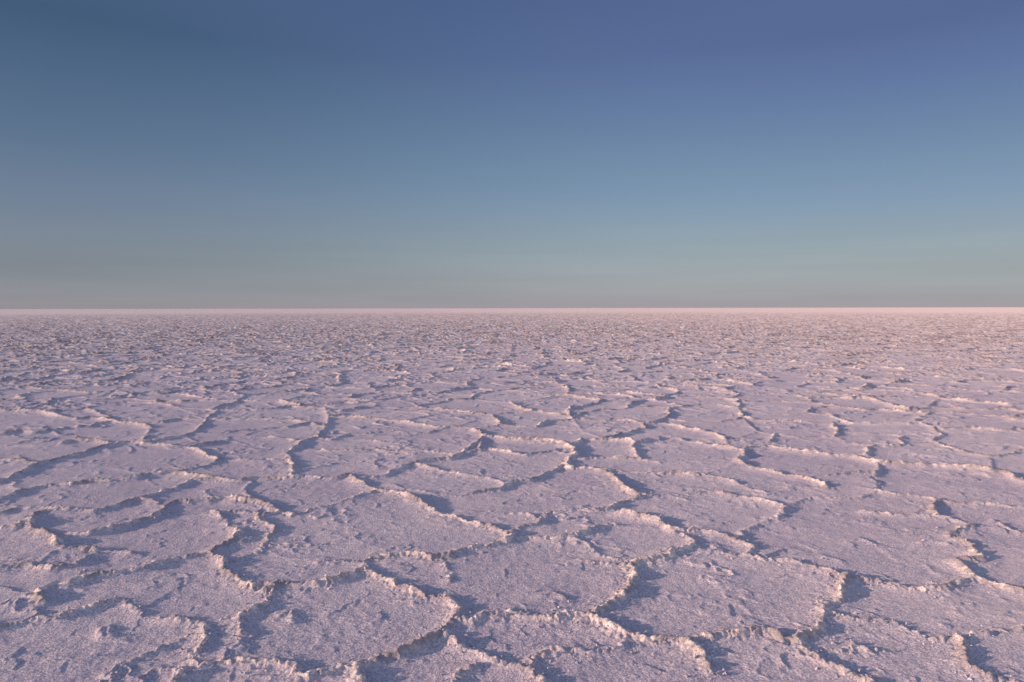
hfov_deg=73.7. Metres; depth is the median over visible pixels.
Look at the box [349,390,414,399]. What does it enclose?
salt plate
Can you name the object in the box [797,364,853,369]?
salt plate
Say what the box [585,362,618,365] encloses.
salt plate
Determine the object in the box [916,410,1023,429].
salt plate
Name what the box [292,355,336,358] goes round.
salt plate
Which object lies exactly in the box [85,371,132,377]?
salt plate
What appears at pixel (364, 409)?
salt plate
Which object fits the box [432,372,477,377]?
salt plate
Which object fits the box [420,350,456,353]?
salt plate
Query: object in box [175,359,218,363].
salt plate
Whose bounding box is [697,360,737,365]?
salt plate
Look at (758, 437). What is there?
salt plate
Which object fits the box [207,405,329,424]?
salt plate
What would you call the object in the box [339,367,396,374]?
salt plate
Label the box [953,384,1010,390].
salt plate
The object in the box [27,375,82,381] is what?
salt plate
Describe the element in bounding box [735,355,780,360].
salt plate
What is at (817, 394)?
salt plate
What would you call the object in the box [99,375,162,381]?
salt plate
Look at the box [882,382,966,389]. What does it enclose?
salt plate
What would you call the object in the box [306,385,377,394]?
salt plate
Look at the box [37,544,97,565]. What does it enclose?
salt plate
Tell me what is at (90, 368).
salt plate
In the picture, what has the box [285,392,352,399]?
salt plate
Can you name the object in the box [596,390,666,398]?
salt plate
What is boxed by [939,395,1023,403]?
salt plate
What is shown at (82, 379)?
salt plate
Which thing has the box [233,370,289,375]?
salt plate
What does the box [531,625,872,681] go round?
salt plate
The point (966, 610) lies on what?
salt plate
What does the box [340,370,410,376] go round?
salt plate
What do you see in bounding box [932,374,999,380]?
salt plate
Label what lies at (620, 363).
salt plate
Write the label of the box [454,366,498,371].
salt plate
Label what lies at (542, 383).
salt plate
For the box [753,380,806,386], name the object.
salt plate
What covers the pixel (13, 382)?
salt plate
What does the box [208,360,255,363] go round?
salt plate
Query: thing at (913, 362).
salt plate
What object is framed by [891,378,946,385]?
salt plate
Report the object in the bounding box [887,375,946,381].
salt plate
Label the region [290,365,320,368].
salt plate
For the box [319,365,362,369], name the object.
salt plate
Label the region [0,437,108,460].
salt plate
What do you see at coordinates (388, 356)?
salt plate
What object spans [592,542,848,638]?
salt plate
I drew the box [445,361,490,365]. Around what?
salt plate
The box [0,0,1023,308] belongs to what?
sky
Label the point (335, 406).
salt plate
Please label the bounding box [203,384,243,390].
salt plate
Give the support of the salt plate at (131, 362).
on the salt flat
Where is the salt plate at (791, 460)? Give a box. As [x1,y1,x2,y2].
[737,444,879,475]
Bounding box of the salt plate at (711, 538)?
[675,526,753,554]
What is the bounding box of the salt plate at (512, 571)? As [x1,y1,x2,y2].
[366,533,638,617]
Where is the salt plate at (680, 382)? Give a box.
[661,379,734,387]
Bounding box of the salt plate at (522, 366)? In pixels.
[508,364,546,368]
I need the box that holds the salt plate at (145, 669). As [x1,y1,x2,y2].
[111,632,205,681]
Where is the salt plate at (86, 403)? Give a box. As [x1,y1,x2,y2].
[26,397,149,409]
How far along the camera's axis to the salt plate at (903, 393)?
12.62 m
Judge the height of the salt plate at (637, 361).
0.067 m
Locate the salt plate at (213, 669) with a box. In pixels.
[172,656,364,681]
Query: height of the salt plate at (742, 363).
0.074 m
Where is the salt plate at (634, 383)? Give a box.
[595,379,662,387]
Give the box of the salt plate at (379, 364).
[363,363,395,365]
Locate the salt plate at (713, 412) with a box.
[667,403,742,422]
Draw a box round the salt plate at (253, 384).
[219,380,282,387]
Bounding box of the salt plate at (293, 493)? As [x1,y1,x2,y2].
[245,472,375,512]
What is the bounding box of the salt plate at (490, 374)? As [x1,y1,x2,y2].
[466,370,524,377]
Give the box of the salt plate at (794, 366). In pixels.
[759,364,804,367]
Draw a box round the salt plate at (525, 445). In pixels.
[465,433,574,453]
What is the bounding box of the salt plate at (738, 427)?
[656,416,756,438]
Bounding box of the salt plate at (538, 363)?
[510,362,546,365]
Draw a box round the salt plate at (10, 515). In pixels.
[0,506,52,526]
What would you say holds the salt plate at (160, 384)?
on the salt flat
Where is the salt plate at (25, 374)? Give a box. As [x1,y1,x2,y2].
[19,370,87,376]
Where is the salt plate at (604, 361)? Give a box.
[581,358,620,362]
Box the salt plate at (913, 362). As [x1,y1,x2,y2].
[896,360,945,365]
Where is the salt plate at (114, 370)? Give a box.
[89,367,143,372]
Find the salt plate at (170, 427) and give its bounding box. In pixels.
[143,417,206,439]
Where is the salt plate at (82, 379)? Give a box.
[43,376,118,382]
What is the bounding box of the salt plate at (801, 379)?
[770,376,839,381]
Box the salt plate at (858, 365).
[832,362,879,367]
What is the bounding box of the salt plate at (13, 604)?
[0,586,42,622]
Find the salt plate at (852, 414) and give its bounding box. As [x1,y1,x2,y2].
[808,405,928,422]
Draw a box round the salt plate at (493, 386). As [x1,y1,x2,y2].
[467,382,538,389]
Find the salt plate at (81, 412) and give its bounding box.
[47,407,110,418]
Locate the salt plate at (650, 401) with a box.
[628,397,682,407]
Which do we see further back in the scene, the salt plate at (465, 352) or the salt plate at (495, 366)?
the salt plate at (465, 352)
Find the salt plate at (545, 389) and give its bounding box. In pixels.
[509,385,570,394]
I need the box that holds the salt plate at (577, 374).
[539,371,593,376]
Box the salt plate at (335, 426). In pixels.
[319,415,444,438]
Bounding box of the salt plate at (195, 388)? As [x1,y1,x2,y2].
[131,385,205,394]
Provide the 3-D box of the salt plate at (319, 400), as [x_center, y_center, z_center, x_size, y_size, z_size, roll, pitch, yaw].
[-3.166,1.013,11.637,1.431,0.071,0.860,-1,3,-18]
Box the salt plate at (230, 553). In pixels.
[212,532,271,569]
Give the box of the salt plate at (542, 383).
[493,380,564,385]
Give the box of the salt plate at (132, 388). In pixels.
[112,385,163,392]
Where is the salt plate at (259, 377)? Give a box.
[234,374,289,380]
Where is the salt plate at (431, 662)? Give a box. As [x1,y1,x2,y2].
[356,627,544,681]
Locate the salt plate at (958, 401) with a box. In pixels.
[927,397,1013,408]
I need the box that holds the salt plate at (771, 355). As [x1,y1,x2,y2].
[755,353,792,357]
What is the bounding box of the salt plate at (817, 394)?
[798,391,860,397]
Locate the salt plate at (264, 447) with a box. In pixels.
[189,435,302,459]
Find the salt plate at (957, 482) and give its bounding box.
[870,459,1023,505]
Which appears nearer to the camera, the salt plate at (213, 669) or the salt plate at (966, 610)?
the salt plate at (213, 669)
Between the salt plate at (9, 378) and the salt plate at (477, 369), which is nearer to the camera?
the salt plate at (9, 378)
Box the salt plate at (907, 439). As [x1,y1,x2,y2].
[899,435,935,444]
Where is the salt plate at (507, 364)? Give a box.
[480,361,516,366]
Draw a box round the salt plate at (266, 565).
[229,548,366,583]
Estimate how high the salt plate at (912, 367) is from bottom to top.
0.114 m
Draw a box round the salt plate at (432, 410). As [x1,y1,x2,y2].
[396,404,480,413]
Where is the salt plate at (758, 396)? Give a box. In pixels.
[727,392,811,400]
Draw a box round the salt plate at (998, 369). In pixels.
[965,366,1023,371]
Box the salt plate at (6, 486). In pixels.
[0,477,21,495]
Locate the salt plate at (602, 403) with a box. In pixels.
[567,398,644,414]
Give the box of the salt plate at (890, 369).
[861,365,916,371]
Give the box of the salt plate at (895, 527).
[737,489,981,586]
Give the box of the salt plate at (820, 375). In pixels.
[809,373,862,377]
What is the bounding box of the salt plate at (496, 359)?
[468,357,512,360]
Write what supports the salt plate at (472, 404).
on the salt flat
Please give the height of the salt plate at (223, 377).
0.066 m
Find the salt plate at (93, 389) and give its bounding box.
[58,385,127,391]
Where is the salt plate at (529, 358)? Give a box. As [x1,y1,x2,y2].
[501,356,548,360]
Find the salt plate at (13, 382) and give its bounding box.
[0,378,46,385]
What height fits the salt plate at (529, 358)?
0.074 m
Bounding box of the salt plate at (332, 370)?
[318,368,346,372]
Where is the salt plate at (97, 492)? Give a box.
[0,469,210,510]
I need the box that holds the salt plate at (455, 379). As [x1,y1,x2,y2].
[430,376,480,382]
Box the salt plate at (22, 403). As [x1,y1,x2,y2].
[0,397,53,409]
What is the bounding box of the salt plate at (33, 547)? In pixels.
[0,516,62,566]
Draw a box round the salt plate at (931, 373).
[919,371,979,376]
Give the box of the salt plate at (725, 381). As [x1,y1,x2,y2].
[681,378,753,385]
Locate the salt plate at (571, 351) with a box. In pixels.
[560,350,597,353]
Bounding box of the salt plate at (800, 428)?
[744,415,837,436]
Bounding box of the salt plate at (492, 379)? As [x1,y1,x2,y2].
[468,377,526,382]
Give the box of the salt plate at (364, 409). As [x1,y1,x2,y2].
[327,406,397,415]
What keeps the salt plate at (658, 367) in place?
on the salt flat
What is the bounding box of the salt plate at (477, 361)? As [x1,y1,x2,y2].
[464,359,502,362]
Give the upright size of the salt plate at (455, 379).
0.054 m
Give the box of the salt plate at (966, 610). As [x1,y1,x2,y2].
[826,572,1023,637]
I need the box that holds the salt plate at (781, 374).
[754,371,809,376]
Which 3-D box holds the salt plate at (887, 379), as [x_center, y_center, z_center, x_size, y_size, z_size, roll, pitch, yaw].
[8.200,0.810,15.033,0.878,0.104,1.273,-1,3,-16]
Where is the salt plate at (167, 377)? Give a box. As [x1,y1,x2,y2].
[156,374,200,380]
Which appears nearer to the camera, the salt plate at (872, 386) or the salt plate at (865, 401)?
the salt plate at (865, 401)
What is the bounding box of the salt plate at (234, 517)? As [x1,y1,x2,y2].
[216,508,274,544]
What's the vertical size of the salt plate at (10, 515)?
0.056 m
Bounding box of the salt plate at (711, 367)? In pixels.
[680,364,739,369]
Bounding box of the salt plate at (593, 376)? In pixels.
[581,373,634,379]
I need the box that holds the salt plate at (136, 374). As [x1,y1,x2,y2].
[124,372,187,377]
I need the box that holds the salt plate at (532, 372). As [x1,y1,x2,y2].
[518,370,572,374]
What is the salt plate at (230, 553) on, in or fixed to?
on the salt flat
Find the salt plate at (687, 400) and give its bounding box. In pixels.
[655,394,740,405]
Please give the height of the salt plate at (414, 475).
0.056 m
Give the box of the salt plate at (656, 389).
[624,385,679,393]
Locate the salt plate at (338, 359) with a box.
[320,356,357,361]
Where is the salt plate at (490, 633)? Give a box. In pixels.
[441,607,630,665]
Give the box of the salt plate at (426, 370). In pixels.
[394,367,454,372]
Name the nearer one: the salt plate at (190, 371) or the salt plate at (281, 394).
the salt plate at (281, 394)
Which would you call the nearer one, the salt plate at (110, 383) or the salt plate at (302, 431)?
the salt plate at (302, 431)
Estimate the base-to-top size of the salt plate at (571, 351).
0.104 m
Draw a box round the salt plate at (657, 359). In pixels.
[643,357,691,361]
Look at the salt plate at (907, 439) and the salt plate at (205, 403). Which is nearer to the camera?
the salt plate at (907, 439)
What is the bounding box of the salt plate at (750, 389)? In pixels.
[725,384,795,393]
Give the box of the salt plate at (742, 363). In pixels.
[729,361,765,365]
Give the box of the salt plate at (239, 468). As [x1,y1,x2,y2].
[178,456,293,478]
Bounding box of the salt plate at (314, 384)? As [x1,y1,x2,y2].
[282,380,342,387]
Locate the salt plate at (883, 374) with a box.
[850,371,906,376]
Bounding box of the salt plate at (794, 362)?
[781,359,821,365]
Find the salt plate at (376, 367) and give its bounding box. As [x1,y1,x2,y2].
[352,365,398,368]
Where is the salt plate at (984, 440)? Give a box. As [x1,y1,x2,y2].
[934,425,1023,454]
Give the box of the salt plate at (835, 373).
[788,371,855,375]
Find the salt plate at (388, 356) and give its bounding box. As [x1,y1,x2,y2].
[379,355,415,357]
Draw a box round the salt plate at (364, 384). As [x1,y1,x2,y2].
[329,380,370,387]
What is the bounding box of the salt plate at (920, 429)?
[833,418,942,437]
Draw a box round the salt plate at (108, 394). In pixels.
[49,390,134,401]
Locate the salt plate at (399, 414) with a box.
[337,410,429,419]
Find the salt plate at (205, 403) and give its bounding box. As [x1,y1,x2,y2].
[150,398,238,407]
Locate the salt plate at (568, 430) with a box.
[475,418,599,441]
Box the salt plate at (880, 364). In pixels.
[861,361,910,366]
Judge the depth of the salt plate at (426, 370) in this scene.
17.64 m
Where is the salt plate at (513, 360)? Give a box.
[500,358,545,363]
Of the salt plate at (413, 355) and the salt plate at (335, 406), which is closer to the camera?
the salt plate at (335, 406)
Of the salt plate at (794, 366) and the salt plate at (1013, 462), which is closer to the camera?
the salt plate at (1013, 462)
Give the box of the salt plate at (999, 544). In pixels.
[934,498,1023,586]
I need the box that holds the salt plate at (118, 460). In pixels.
[10,440,219,488]
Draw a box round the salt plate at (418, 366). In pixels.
[395,364,440,368]
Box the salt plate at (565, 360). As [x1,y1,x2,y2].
[535,358,583,362]
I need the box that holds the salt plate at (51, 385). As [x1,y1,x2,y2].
[26,381,91,388]
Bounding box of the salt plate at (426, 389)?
[405,384,472,393]
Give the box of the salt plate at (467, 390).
[440,386,492,394]
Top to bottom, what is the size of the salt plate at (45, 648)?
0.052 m
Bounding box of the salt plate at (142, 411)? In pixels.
[88,401,217,422]
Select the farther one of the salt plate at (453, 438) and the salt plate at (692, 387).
the salt plate at (692, 387)
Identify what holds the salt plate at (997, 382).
on the salt flat
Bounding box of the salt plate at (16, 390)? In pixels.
[0,386,57,393]
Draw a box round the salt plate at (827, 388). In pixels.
[796,385,862,390]
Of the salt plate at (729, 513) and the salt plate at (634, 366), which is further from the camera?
the salt plate at (634, 366)
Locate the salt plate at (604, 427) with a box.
[574,417,645,436]
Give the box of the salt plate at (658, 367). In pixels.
[646,364,695,369]
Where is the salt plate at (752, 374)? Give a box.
[715,372,773,377]
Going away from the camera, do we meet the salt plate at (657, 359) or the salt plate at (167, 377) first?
the salt plate at (167, 377)
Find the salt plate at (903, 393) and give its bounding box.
[856,387,939,398]
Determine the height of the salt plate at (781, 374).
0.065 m
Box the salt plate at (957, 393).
[914,389,988,397]
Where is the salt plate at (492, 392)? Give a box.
[473,389,522,397]
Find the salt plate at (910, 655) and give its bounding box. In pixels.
[797,605,1019,681]
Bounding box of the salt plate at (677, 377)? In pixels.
[668,375,718,380]
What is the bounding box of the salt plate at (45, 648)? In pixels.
[0,597,207,681]
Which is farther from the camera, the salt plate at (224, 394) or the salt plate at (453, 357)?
the salt plate at (453, 357)
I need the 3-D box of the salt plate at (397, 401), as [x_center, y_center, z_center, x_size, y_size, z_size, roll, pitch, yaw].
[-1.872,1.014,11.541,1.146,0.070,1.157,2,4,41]
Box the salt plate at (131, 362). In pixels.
[99,361,161,366]
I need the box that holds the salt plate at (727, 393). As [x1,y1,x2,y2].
[664,389,739,396]
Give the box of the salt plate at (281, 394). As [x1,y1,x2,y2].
[239,388,313,400]
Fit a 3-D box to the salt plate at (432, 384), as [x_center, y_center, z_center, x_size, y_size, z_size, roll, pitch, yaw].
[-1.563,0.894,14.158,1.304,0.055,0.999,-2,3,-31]
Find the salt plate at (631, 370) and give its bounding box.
[618,368,658,372]
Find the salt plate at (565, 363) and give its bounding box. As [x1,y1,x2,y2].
[546,361,586,365]
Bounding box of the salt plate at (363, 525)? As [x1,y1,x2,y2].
[260,488,511,561]
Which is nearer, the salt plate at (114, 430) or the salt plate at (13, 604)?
the salt plate at (13, 604)
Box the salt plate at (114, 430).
[0,419,150,444]
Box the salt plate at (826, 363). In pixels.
[817,362,860,365]
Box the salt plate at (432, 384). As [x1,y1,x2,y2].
[406,381,468,387]
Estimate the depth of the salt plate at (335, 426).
9.25 m
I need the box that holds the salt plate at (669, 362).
[659,360,699,365]
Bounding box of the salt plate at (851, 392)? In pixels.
[819,390,892,395]
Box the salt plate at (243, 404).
[212,399,300,409]
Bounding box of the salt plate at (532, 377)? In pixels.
[498,374,557,380]
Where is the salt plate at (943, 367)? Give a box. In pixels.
[916,365,970,369]
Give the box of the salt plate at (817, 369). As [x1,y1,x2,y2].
[782,367,842,372]
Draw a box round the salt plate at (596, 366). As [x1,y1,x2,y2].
[574,364,626,368]
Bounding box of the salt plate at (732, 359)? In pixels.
[702,357,752,362]
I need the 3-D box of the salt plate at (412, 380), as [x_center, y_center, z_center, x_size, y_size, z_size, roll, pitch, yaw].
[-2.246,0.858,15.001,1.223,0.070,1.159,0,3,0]
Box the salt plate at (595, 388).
[569,385,635,391]
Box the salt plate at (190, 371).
[144,369,200,373]
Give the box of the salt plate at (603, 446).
[565,436,639,457]
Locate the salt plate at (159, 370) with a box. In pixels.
[127,367,191,372]
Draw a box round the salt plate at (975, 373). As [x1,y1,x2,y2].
[947,371,1004,375]
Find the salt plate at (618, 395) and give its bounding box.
[568,391,646,399]
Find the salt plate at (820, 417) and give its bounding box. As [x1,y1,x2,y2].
[740,407,838,422]
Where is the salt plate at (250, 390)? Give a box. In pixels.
[230,385,310,393]
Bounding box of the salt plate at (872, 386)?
[858,383,915,390]
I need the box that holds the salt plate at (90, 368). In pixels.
[61,365,115,370]
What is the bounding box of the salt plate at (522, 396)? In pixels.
[475,391,552,401]
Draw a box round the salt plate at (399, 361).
[364,359,410,363]
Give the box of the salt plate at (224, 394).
[178,389,245,399]
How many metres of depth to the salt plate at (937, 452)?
7.60 m
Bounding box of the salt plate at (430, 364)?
[397,362,450,366]
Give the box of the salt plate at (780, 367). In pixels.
[743,365,792,369]
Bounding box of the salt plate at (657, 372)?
[632,370,669,375]
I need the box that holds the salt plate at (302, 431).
[143,421,325,446]
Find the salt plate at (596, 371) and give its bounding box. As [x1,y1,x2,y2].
[580,368,625,373]
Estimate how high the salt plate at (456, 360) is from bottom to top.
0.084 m
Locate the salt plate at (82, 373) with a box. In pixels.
[51,370,107,377]
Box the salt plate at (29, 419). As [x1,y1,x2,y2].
[0,408,113,431]
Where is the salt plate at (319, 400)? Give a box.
[283,397,369,403]
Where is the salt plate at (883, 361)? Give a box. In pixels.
[868,359,908,363]
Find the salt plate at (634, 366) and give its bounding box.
[617,364,652,368]
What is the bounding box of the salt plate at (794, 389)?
[755,385,819,393]
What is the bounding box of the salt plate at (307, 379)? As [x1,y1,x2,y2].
[264,374,341,382]
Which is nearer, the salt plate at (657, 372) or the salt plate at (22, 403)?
the salt plate at (22, 403)
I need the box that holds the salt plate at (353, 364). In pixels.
[323,362,365,366]
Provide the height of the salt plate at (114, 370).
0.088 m
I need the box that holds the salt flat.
[0,307,1023,313]
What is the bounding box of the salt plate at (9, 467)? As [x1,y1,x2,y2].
[0,457,38,477]
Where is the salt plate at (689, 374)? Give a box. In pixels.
[668,372,721,376]
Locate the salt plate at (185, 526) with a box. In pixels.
[0,494,277,591]
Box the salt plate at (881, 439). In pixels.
[834,429,903,445]
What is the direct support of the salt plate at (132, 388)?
on the salt flat
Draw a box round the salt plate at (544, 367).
[531,365,575,369]
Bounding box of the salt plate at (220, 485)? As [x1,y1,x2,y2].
[141,475,254,504]
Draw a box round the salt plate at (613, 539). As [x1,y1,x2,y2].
[567,522,694,559]
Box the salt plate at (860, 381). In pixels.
[837,377,890,384]
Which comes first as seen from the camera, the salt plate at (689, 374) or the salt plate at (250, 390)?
the salt plate at (250, 390)
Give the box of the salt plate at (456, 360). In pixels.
[435,359,473,363]
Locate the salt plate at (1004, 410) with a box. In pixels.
[909,406,1023,415]
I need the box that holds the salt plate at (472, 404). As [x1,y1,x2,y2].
[416,396,532,413]
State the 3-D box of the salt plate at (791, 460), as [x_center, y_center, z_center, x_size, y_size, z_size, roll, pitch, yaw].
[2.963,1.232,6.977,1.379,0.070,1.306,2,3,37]
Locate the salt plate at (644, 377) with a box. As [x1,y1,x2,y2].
[630,374,672,381]
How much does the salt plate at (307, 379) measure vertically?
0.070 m
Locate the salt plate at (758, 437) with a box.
[726,430,775,447]
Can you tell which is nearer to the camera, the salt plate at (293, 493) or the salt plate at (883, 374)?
the salt plate at (293, 493)
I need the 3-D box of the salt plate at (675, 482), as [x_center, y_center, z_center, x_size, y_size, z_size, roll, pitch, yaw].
[1.862,1.278,5.999,2.519,0.062,0.918,1,3,17]
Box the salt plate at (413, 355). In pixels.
[393,354,427,356]
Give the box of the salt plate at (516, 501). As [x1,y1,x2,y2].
[398,461,642,530]
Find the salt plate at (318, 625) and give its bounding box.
[237,565,458,672]
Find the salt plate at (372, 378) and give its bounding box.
[339,375,397,381]
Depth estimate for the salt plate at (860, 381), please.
14.79 m
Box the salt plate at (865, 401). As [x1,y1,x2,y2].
[809,395,910,410]
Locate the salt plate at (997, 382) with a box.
[958,378,1023,385]
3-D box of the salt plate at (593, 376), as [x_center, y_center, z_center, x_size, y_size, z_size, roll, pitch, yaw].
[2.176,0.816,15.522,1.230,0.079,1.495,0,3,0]
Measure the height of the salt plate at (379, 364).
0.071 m
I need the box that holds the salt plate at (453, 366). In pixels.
[438,365,475,368]
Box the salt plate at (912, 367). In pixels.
[890,365,924,368]
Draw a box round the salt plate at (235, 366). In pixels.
[212,365,260,368]
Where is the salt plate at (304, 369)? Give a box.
[285,367,325,372]
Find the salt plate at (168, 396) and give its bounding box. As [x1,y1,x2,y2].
[129,391,217,400]
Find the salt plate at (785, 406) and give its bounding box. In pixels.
[737,399,867,413]
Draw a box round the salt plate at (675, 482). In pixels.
[592,466,876,505]
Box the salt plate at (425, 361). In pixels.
[405,359,453,362]
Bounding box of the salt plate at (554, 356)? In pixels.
[544,355,575,358]
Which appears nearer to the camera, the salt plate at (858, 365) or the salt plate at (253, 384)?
the salt plate at (253, 384)
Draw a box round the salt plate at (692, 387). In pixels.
[658,383,726,390]
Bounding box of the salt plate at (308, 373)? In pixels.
[295,371,341,376]
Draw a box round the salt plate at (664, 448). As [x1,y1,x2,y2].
[633,435,745,461]
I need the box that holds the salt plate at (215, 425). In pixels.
[191,417,309,432]
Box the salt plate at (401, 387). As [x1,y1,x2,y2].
[374,383,416,391]
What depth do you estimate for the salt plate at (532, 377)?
15.59 m
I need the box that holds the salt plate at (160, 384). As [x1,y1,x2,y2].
[130,380,183,387]
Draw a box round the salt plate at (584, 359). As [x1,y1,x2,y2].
[542,357,590,360]
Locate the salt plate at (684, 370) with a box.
[659,369,714,372]
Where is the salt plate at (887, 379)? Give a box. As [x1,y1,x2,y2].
[861,375,904,381]
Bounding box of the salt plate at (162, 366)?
[145,365,184,369]
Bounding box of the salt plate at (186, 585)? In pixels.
[32,549,274,662]
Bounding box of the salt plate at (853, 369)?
[838,366,886,372]
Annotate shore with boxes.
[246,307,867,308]
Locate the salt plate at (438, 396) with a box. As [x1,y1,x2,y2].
[411,392,474,400]
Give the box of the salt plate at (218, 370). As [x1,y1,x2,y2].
[190,368,236,373]
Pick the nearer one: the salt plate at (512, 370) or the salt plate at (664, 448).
the salt plate at (664, 448)
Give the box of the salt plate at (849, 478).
[808,470,877,488]
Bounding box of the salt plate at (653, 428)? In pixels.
[607,420,727,444]
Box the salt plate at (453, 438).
[303,425,482,452]
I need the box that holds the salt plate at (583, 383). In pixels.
[555,379,627,386]
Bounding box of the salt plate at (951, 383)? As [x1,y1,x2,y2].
[938,380,979,386]
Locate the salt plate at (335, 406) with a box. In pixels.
[300,400,376,410]
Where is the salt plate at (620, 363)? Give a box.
[615,362,659,365]
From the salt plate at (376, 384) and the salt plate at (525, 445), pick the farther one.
the salt plate at (376, 384)
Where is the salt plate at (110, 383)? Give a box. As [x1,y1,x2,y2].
[77,380,149,387]
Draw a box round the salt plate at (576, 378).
[539,375,584,380]
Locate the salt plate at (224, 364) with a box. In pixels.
[206,362,246,366]
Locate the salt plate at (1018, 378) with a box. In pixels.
[976,374,1023,381]
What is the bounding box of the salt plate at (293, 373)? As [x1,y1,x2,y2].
[245,371,295,376]
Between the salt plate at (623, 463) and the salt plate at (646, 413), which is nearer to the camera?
the salt plate at (623, 463)
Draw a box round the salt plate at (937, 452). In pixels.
[769,433,992,467]
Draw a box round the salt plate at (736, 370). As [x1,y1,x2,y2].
[705,368,757,373]
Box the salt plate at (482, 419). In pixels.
[407,412,500,426]
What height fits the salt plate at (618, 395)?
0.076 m
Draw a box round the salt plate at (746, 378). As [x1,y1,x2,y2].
[719,375,775,382]
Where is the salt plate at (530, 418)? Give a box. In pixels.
[493,410,572,425]
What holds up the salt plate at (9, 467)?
on the salt flat
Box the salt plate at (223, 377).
[193,375,242,380]
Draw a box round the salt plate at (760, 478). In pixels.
[706,459,825,492]
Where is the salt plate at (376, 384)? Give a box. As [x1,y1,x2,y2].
[368,381,409,387]
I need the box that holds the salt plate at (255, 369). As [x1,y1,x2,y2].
[234,368,288,371]
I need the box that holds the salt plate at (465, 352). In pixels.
[453,351,492,353]
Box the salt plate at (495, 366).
[475,364,507,368]
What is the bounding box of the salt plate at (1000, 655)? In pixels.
[962,623,1023,681]
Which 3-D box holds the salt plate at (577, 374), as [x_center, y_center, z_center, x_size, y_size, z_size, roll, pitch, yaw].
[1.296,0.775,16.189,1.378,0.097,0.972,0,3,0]
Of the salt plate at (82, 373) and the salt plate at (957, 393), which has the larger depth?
the salt plate at (82, 373)
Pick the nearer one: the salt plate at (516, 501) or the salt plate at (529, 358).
the salt plate at (516, 501)
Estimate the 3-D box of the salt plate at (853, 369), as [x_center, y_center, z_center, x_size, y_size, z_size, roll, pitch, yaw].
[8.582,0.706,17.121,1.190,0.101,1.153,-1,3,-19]
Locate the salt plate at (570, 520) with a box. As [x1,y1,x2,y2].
[508,505,665,536]
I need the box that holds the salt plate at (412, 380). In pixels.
[379,377,434,382]
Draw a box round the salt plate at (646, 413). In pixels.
[571,405,669,421]
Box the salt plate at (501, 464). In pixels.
[417,447,575,480]
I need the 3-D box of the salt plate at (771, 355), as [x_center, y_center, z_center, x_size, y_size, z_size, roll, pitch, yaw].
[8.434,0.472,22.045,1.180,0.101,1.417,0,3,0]
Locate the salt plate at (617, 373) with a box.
[594,372,632,375]
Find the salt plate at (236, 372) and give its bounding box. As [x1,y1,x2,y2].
[178,370,239,376]
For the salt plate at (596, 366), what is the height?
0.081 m
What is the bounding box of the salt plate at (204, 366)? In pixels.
[175,364,219,368]
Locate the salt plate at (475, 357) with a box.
[453,356,492,359]
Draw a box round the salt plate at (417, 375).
[392,372,433,378]
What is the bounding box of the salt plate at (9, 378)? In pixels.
[0,374,50,380]
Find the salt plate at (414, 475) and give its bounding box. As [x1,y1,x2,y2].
[357,460,505,495]
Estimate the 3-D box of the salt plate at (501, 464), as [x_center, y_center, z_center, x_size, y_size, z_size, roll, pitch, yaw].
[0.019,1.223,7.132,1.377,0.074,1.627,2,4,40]
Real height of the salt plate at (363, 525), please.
0.067 m
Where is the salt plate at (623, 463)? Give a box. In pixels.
[567,455,738,473]
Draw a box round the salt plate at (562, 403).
[513,393,601,414]
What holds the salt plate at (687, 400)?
on the salt flat
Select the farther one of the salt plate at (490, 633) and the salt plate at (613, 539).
the salt plate at (613, 539)
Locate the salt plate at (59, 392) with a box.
[19,388,89,398]
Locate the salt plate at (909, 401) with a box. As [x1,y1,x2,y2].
[869,395,935,407]
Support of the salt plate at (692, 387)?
on the salt flat
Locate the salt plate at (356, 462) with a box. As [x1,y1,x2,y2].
[287,440,457,476]
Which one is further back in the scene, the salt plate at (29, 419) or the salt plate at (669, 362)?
the salt plate at (669, 362)
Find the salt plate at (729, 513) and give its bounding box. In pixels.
[612,490,785,536]
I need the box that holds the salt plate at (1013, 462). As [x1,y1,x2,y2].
[991,449,1023,478]
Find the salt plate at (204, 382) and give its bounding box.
[178,378,243,386]
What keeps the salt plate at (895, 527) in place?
on the salt flat
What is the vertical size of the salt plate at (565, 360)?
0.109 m
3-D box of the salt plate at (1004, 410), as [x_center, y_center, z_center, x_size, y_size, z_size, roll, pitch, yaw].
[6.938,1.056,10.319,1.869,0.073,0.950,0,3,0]
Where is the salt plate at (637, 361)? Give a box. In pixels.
[618,360,659,363]
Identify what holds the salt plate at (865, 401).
on the salt flat
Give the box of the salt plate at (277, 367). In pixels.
[244,365,293,368]
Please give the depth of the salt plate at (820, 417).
9.98 m
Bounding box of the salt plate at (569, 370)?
[545,368,584,372]
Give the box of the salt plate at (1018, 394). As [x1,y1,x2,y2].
[987,390,1023,398]
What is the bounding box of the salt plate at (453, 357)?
[428,355,464,358]
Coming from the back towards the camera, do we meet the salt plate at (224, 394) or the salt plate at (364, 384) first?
the salt plate at (364, 384)
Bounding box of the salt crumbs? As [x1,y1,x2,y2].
[8,437,1023,681]
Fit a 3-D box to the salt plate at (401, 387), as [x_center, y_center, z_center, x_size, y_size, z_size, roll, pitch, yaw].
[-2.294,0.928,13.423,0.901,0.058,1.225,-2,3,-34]
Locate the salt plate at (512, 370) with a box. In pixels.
[496,367,544,372]
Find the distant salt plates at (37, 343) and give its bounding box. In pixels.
[0,311,1023,418]
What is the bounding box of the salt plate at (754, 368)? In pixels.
[735,366,783,371]
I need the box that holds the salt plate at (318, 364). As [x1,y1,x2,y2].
[292,363,339,365]
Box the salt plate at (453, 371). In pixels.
[443,370,486,372]
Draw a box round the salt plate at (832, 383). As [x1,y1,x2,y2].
[803,380,866,386]
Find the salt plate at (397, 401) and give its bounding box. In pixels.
[369,395,442,406]

